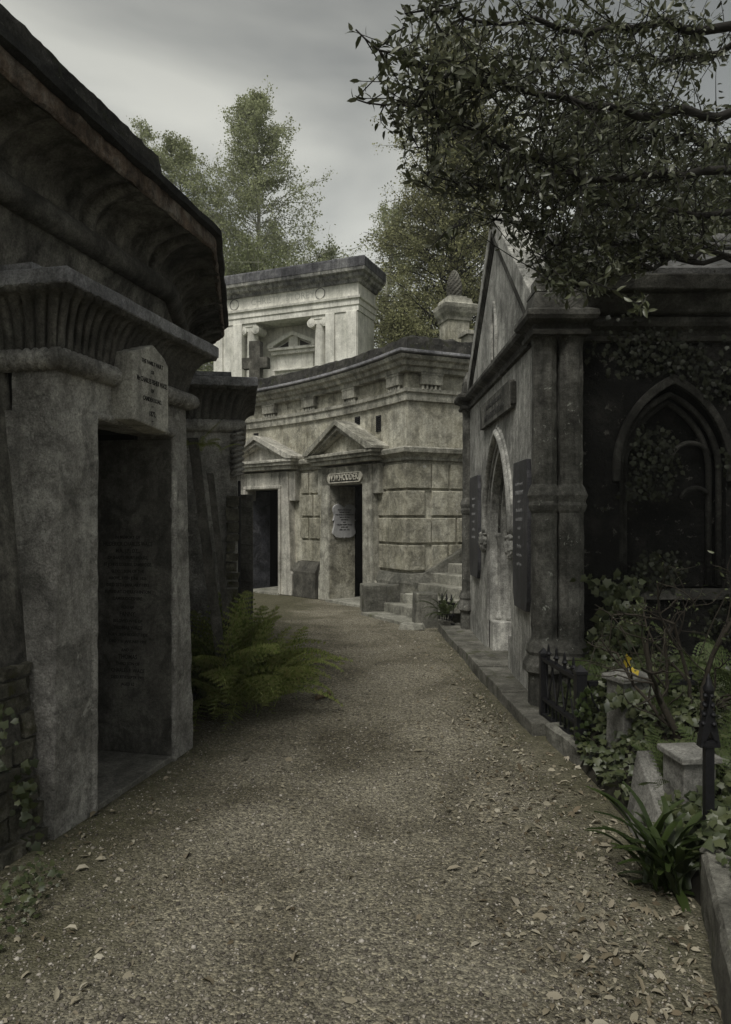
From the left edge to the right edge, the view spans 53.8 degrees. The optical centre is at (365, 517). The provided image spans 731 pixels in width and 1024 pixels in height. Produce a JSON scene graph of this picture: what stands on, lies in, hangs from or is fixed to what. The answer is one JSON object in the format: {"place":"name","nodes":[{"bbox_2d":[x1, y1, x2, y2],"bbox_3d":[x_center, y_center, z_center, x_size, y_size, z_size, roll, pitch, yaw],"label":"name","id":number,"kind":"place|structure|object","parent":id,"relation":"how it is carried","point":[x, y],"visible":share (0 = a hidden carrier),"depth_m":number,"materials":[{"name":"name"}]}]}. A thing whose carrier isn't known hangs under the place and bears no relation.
{"place":"outdoors","nodes":[
{"label":"outdoors","id":0,"kind":"place"},
{"bbox_2d":[0,586,722,1023],"bbox_3d":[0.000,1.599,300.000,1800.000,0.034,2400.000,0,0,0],"label":"path","id":1,"kind":"structure","parent":0,"point":[290,610],"depth_m":3.21,"materials":[{"name":"gravel"}]},
{"bbox_2d":[0,851,65,949],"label":"ivy","id":2,"kind":"object","parent":1,"relation":"on","point":[26,897],"visible":1,"depth_m":2.95,"materials":[{"name":"green plant"}]},
{"bbox_2d":[0,3,228,869],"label":"mausoleum","id":3,"kind":"structure","parent":1,"relation":"on","point":[88,188],"depth_m":3.75,"materials":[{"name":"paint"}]},
{"bbox_2d":[0,704,44,852],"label":"ivy","id":4,"kind":"object","parent":3,"relation":"attached to","point":[26,803],"visible":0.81,"depth_m":3.35,"materials":[{"name":"green plant"}]},
{"bbox_2d":[0,262,218,839],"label":"tomb portal","id":5,"kind":"object","parent":3,"relation":"attached to","point":[100,376],"visible":0.99,"depth_m":3.87,"materials":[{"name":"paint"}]},
{"bbox_2d":[186,371,257,704],"bbox_3d":[-2.131,0.233,6.793,2.172,2.945,1.788,0,0,-10],"label":"tomb portal","id":6,"kind":"object","parent":3,"relation":"attached to","point":[227,400],"visible":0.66,"depth_m":6.16,"materials":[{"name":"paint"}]},
{"bbox_2d":[241,494,252,623],"bbox_3d":[-1.231,0.730,7.400,0.150,1.940,0.041,0,0,-6],"label":"carved stone panel","id":7,"kind":"object","parent":6,"relation":"attached to","point":[246,542],"visible":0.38,"depth_m":7.39,"materials":[{"name":"stone"}]},
{"bbox_2d":[187,438,233,723],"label":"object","id":8,"kind":"object","parent":1,"relation":"on","point":[205,534],"visible":0.78,"depth_m":5.47,"materials":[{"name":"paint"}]},
{"bbox_2d":[186,421,239,452],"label":"fern","id":9,"kind":"object","parent":8,"relation":"on","point":[209,444],"visible":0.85,"depth_m":5.36,"materials":[{"name":"green plant"}]},
{"bbox_2d":[202,705,237,718],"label":"fern","id":10,"kind":"object","parent":1,"relation":"on","point":[221,709],"visible":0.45,"depth_m":5.47,"materials":[{"name":"green plant"}]},
{"bbox_2d":[207,473,240,717],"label":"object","id":11,"kind":"object","parent":1,"relation":"on","point":[217,539],"visible":0.66,"depth_m":5.67,"materials":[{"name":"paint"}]},
{"bbox_2d":[214,637,273,665],"bbox_3d":[-1.001,1.055,5.635,0.567,0.259,0.550,0,0,0],"label":"fern","id":12,"kind":"object","parent":1,"relation":"on","point":[238,663],"visible":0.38,"depth_m":5.51,"materials":[{"name":"green plant"}]},
{"bbox_2d":[190,590,352,732],"bbox_3d":[-1.025,1.086,5.781,1.724,1.059,1.867,0,0,25],"label":"fern","id":13,"kind":"object","parent":1,"relation":"on","point":[262,679],"visible":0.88,"depth_m":5.59,"materials":[{"name":"green plant"}]},
{"bbox_2d":[315,691,331,699],"bbox_3d":[-0.367,1.567,6.369,0.045,0.047,0.221,0,0,34],"label":"stick","id":14,"kind":"object","parent":1,"relation":"on","point":[318,697],"visible":0.59,"depth_m":6.30,"materials":[{"name":"brown wood"}]},
{"bbox_2d":[244,335,472,601],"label":"curved tomb range","id":15,"kind":"structure","parent":1,"relation":"on","point":[398,396],"depth_m":12.35,"materials":[{"name":"grey stone"}]},
{"bbox_2d":[240,436,303,595],"bbox_3d":[-1.458,-0.022,16.236,2.304,3.444,2.744,0,0,41],"label":"tomb doorway","id":16,"kind":"structure","parent":15,"relation":"attached to","point":[276,495],"depth_m":15.29,"materials":[{"name":"grey stone"}]},
{"bbox_2d":[302,420,388,606],"bbox_3d":[0.538,-0.051,14.026,2.744,3.502,2.310,0,0,-36],"label":"tomb doorway","id":17,"kind":"structure","parent":15,"relation":"attached to","point":[349,544],"depth_m":13.81,"materials":[{"name":"stone"}]},
{"bbox_2d":[0,627,720,1023],"bbox_3d":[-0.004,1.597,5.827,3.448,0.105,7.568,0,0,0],"label":"fallen leaves","id":18,"kind":"object","parent":1,"relation":"on","point":[556,995],"visible":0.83,"depth_m":2.87,"materials":[{"name":"brown plant"}]},
{"bbox_2d":[360,547,461,627],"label":"stone staircase","id":19,"kind":"structure","parent":1,"relation":"on","point":[379,601],"depth_m":11.69,"materials":[{"name":"grey stone"}]},
{"bbox_2d":[398,622,424,629],"bbox_3d":[0.672,1.564,10.411,0.372,0.092,0.304,0,0,11],"label":"flat stone","id":20,"kind":"object","parent":1,"relation":"on","point":[410,626],"visible":1,"depth_m":10.30,"materials":[{"name":"grey stone"}]},
{"bbox_2d":[417,590,458,619],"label":"fern","id":21,"kind":"object","parent":1,"relation":"on","point":[443,606],"visible":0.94,"depth_m":9.98,"materials":[{"name":"green plant"}]},
{"bbox_2d":[546,723,591,765],"bbox_3d":[1.410,1.592,4.930,0.175,0.233,0.572,0,0,-6],"label":"kerb stone","id":22,"kind":"object","parent":1,"relation":"on","point":[560,740],"visible":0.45,"depth_m":4.89,"materials":[{"name":"grey stone"}]},
{"bbox_2d":[454,214,730,705],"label":"gothic mausoleum","id":23,"kind":"structure","parent":1,"relation":"on","point":[552,421],"depth_m":5.93,"materials":[{"name":"stone"}]},
{"bbox_2d":[569,568,648,670],"bbox_3d":[1.924,0.909,5.736,0.680,1.022,0.296,0,0,0],"label":"ivy","id":24,"kind":"object","parent":23,"relation":"attached to","point":[621,590],"visible":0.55,"depth_m":5.69,"materials":[{"name":"green plant"}]},
{"bbox_2d":[584,326,730,660],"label":"ivy","id":25,"kind":"object","parent":23,"relation":"attached to","point":[663,444],"visible":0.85,"depth_m":5.88,"materials":[{"name":"green plant"}]},
{"bbox_2d":[601,290,730,379],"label":"ivy","id":26,"kind":"object","parent":23,"relation":"attached to","point":[635,365],"visible":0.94,"depth_m":5.70,"materials":[{"name":"green plant"}]},
{"bbox_2d":[609,374,730,599],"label":"blind window","id":27,"kind":"structure","parent":23,"relation":"in","point":[684,524],"depth_m":6.13,"materials":[{"name":"grey stone"}]},
{"bbox_2d":[700,847,730,1023],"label":"kerb stone","id":28,"kind":"object","parent":1,"relation":"on","point":[715,883],"visible":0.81,"depth_m":2.55,"materials":[{"name":"grey stone"}]},
{"bbox_2d":[694,797,730,872],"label":"ivy","id":29,"kind":"object","parent":28,"relation":"on","point":[716,832],"visible":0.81,"depth_m":2.95,"materials":[{"name":"green plant"}]},
{"bbox_2d":[0,0,730,370],"label":"sky","id":30,"kind":"structure","parent":0,"point":[170,64],"materials":[{"name":"grey"}]},
{"bbox_2d":[438,622,473,641],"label":"pavement","id":31,"kind":"structure","parent":0,"point":[444,630],"depth_m":9.61,"materials":[{"name":"grey stone"}]},
{"bbox_2d":[437,619,453,625],"bbox_3d":[1.125,1.569,10.139,0.153,0.267,0.316,0,0,-10],"label":"kerb stone","id":32,"kind":"object","parent":31,"relation":"on","point":[444,622],"visible":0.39,"depth_m":10.02,"materials":[{"name":"grey stone"}]},
{"bbox_2d":[438,593,454,624],"bbox_3d":[1.139,1.270,10.122,0.044,0.420,0.368,0,0,-27],"label":"iron railing","id":33,"kind":"object","parent":32,"relation":"on","point":[448,615],"visible":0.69,"depth_m":10.04,"materials":[{"name":"black metal"}]},
{"bbox_2d":[447,634,483,654],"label":"pavement","id":34,"kind":"structure","parent":0,"point":[455,642],"depth_m":8.81,"materials":[{"name":"grey stone"}]},
{"bbox_2d":[460,646,507,678],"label":"pavement","id":35,"kind":"structure","parent":0,"point":[474,658],"depth_m":7.68,"materials":[{"name":"grey stone"}]},
{"bbox_2d":[479,667,527,702],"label":"pavement","id":36,"kind":"structure","parent":0,"point":[497,682],"depth_m":6.63,"materials":[{"name":"grey stone"}]},
{"bbox_2d":[501,693,549,735],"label":"pavement","id":37,"kind":"structure","parent":0,"point":[527,716],"depth_m":5.62,"materials":[{"name":"grey stone"}]},
{"bbox_2d":[554,669,730,906],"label":"soil","id":38,"kind":"structure","parent":0,"point":[588,770],"depth_m":4.06,"materials":[{"name":"brown soil"}]},
{"bbox_2d":[345,0,730,317],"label":"overhanging tree","id":39,"kind":"object","parent":38,"relation":"on","point":[582,271],"visible":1,"depth_m":4.26,"materials":[{"name":"green plant"}]},
{"bbox_2d":[538,644,702,741],"bbox_3d":[1.812,1.270,5.125,0.978,0.660,0.824,0,0,0],"label":"iron railing","id":40,"kind":"object","parent":38,"relation":"on","point":[578,674],"visible":0.6,"depth_m":5.05,"materials":[{"name":"black metal"}]},
{"bbox_2d":[574,686,591,744],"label":"ivy","id":41,"kind":"object","parent":40,"relation":"attached to","point":[584,712],"visible":0.91,"depth_m":4.68,"materials":[{"name":"green plant"}]},
{"bbox_2d":[594,662,664,723],"bbox_3d":[1.763,1.191,4.678,0.544,0.496,0.149,0,0,0],"label":"ivy","id":42,"kind":"object","parent":40,"relation":"attached to","point":[598,718],"visible":0.19,"depth_m":4.66,"materials":[{"name":"green plant"}]},
{"bbox_2d":[601,668,649,749],"bbox_3d":[1.620,1.271,4.450,0.240,0.662,0.200,0,0,-21],"label":"stone pedestal","id":43,"kind":"object","parent":38,"relation":"on","point":[617,720],"visible":0.3,"depth_m":4.40,"materials":[{"name":"stone"}]},
{"bbox_2d":[624,654,638,674],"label":"yellow leaf","id":44,"kind":"object","parent":43,"relation":"on","point":[632,668],"visible":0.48,"depth_m":4.40,"materials":[{"name":"yellow plant"}]},
{"bbox_2d":[547,652,730,870],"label":"ivy","id":45,"kind":"object","parent":38,"relation":"on","point":[682,710],"visible":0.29,"depth_m":4.19,"materials":[{"name":"green plant"}]},
{"bbox_2d":[562,598,724,676],"bbox_3d":[1.987,0.900,4.929,1.307,1.001,0.694,0,0,34],"label":"bramble","id":46,"kind":"object","parent":38,"relation":"on","point":[590,661],"visible":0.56,"depth_m":5.00,"materials":[{"name":"brown plant"}]},
{"bbox_2d":[626,751,663,846],"bbox_3d":[1.444,1.456,3.568,0.188,0.487,0.370,0,0,0],"label":"coped stone","id":47,"kind":"object","parent":38,"relation":"on","point":[647,794],"visible":0.41,"depth_m":3.64,"materials":[{"name":"grey stone"}]},
{"bbox_2d":[584,781,711,912],"bbox_3d":[1.261,1.472,3.086,0.658,0.546,0.572,0,0,26],"label":"strap fern","id":48,"kind":"object","parent":38,"relation":"on","point":[667,857],"visible":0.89,"depth_m":3.10,"materials":[{"name":"green plant"}]},
{"bbox_2d":[567,652,728,716],"bbox_3d":[1.936,1.168,4.901,1.047,0.674,1.437,0,0,-26],"label":"fern","id":49,"kind":"object","parent":38,"relation":"on","point":[675,677],"visible":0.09,"depth_m":4.88,"materials":[{"name":"green plant"}]},
{"bbox_2d":[603,684,694,721],"bbox_3d":[1.684,1.198,4.248,0.552,0.409,0.280,0,0,0],"label":"ivy","id":50,"kind":"object","parent":38,"relation":"on","point":[614,700],"visible":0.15,"depth_m":4.29,"materials":[{"name":"green plant"}]},
{"bbox_2d":[583,550,730,739],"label":"bare shrub","id":51,"kind":"object","parent":38,"relation":"on","point":[666,718],"visible":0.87,"depth_m":4.04,"materials":[{"name":"brown plant"}]},
{"bbox_2d":[631,725,730,789],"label":"fern","id":52,"kind":"object","parent":38,"relation":"on","point":[660,766],"visible":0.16,"depth_m":3.70,"materials":[{"name":"green plant"}]},
{"bbox_2d":[657,742,721,804],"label":"marble block","id":53,"kind":"structure","parent":38,"relation":"on","point":[682,767],"depth_m":3.43,"materials":[{"name":"stone"}]},
{"bbox_2d":[650,621,730,721],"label":"fern","id":54,"kind":"object","parent":38,"relation":"on","point":[708,647],"visible":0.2,"depth_m":5.12,"materials":[{"name":"green plant"}]},
{"bbox_2d":[651,661,730,738],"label":"fern","id":55,"kind":"object","parent":38,"relation":"on","point":[669,699],"visible":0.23,"depth_m":4.18,"materials":[{"name":"green plant"}]},
{"bbox_2d":[658,781,730,837],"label":"ivy","id":56,"kind":"object","parent":38,"relation":"on","point":[688,808],"visible":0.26,"depth_m":3.35,"materials":[{"name":"green plant"}]},
{"bbox_2d":[669,633,730,661],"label":"fern","id":57,"kind":"object","parent":38,"relation":"on","point":[712,641],"visible":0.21,"depth_m":5.68,"materials":[{"name":"green plant"}]},
{"bbox_2d":[675,707,730,785],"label":"fern","id":58,"kind":"object","parent":38,"relation":"on","point":[721,741],"visible":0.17,"depth_m":3.83,"materials":[{"name":"green plant"}]},
{"bbox_2d":[696,673,720,842],"bbox_3d":[1.500,1.140,3.150,0.089,0.920,0.076,0,0,0],"label":"iron finial post","id":59,"kind":"object","parent":38,"relation":"on","point":[708,727],"visible":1,"depth_m":3.13,"materials":[{"name":"black metal"}]},
{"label":"hill","id":60,"kind":"structure","parent":0,"visible":0},
{"bbox_2d":[126,116,160,152],"bbox_3d":[-9.932,-11.320,32.849,4.277,13.856,4.079,0,0,0],"label":"slender tree","id":61,"kind":"object","parent":60,"relation":"on","point":[145,133],"visible":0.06,"depth_m":32.69,"materials":[{"name":"green plant"}]},
{"bbox_2d":[147,130,253,370],"bbox_3d":[-8.341,-10.470,31.464,8.449,12.163,7.706,0,0,0],"label":"birch tree","id":62,"kind":"object","parent":60,"relation":"on","point":[177,163],"visible":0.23,"depth_m":30.43,"materials":[{"name":"green plant"}]},
{"bbox_2d":[242,340,269,378],"bbox_3d":[-2.660,-3.439,17.500,0.668,1.689,0.212,0,0,15],"label":"stone cross","id":63,"kind":"object","parent":60,"relation":"on","point":[255,363],"visible":0.62,"depth_m":17.41,"materials":[{"name":"grey stone"}]},
{"bbox_2d":[198,222,354,371],"bbox_3d":[-4.661,-7.074,27.842,8.590,7.860,8.480,0,0,-27],"label":"leafy tree","id":64,"kind":"object","parent":60,"relation":"on","point":[249,262],"visible":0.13,"depth_m":26.61,"materials":[{"name":"green plant"}]},
{"bbox_2d":[172,75,382,370],"bbox_3d":[-5.808,-11.681,32.008,13.034,14.579,11.682,0,0,-40],"label":"birch tree","id":65,"kind":"object","parent":60,"relation":"on","point":[253,108],"visible":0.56,"depth_m":31.39,"materials":[{"name":"green plant"}]},
{"bbox_2d":[214,255,385,377],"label":"white classical mausoleum","id":66,"kind":"structure","parent":60,"relation":"on","point":[293,318],"depth_m":20.74,"materials":[{"name":"stone"}]},
{"bbox_2d":[310,240,339,261],"bbox_3d":[-1.658,-8.281,32.854,4.905,8.815,5.064,0,0,0],"label":"leafy tree","id":67,"kind":"object","parent":60,"relation":"on","point":[328,254],"visible":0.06,"depth_m":32.77,"materials":[{"name":"green plant"}]},
{"bbox_2d":[366,201,433,348],"bbox_3d":[0.767,-8.570,30.092,5.262,9.392,5.379,0,0,43],"label":"leafy tree","id":68,"kind":"object","parent":60,"relation":"on","point":[385,214],"visible":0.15,"depth_m":29.94,"materials":[{"name":"green plant"}]},
{"bbox_2d":[380,302,437,345],"bbox_3d":[1.116,-4.398,21.034,2.806,3.538,2.583,0,0,23],"label":"conifer tree","id":69,"kind":"object","parent":60,"relation":"on","point":[404,323],"visible":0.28,"depth_m":20.48,"materials":[{"name":"green plant"}]},
{"bbox_2d":[359,19,550,347],"bbox_3d":[2.696,-9.494,24.055,7.868,13.613,7.984,0,0,31],"label":"deciduous tree","id":70,"kind":"object","parent":60,"relation":"on","point":[422,211],"visible":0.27,"depth_m":23.46,"materials":[{"name":"green plant"}]},
{"bbox_2d":[433,270,477,340],"bbox_3d":[1.900,-3.920,15.157,0.780,2.640,0.630,0,0,-18],"label":"urn pedestal","id":71,"kind":"object","parent":60,"relation":"on","point":[454,311],"visible":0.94,"depth_m":14.99,"materials":[{"name":"grey stone"}]},
{"bbox_2d":[458,329,473,341],"bbox_3d":[1.999,-3.015,13.351,0.450,0.830,0.400,0,0,-18],"label":"pedestal","id":72,"kind":"object","parent":60,"relation":"on","point":[467,335],"visible":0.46,"depth_m":13.18,"materials":[{"name":"grey stone"}]},
{"bbox_2d":[470,60,730,264],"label":"dark tree","id":73,"kind":"object","parent":60,"relation":"on","point":[592,92],"visible":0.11,"depth_m":20.56,"materials":[{"name":"green plant"}]},
{"bbox_2d":[640,131,730,231],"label":"dark tree","id":74,"kind":"object","parent":60,"relation":"on","point":[721,185],"visible":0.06,"depth_m":21.57,"materials":[{"name":"green plant"}]},
{"bbox_2d":[642,176,730,232],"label":"dark tree","id":75,"kind":"object","parent":60,"relation":"on","point":[721,208],"visible":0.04,"depth_m":15.96,"materials":[{"name":"green plant"}]}
]}

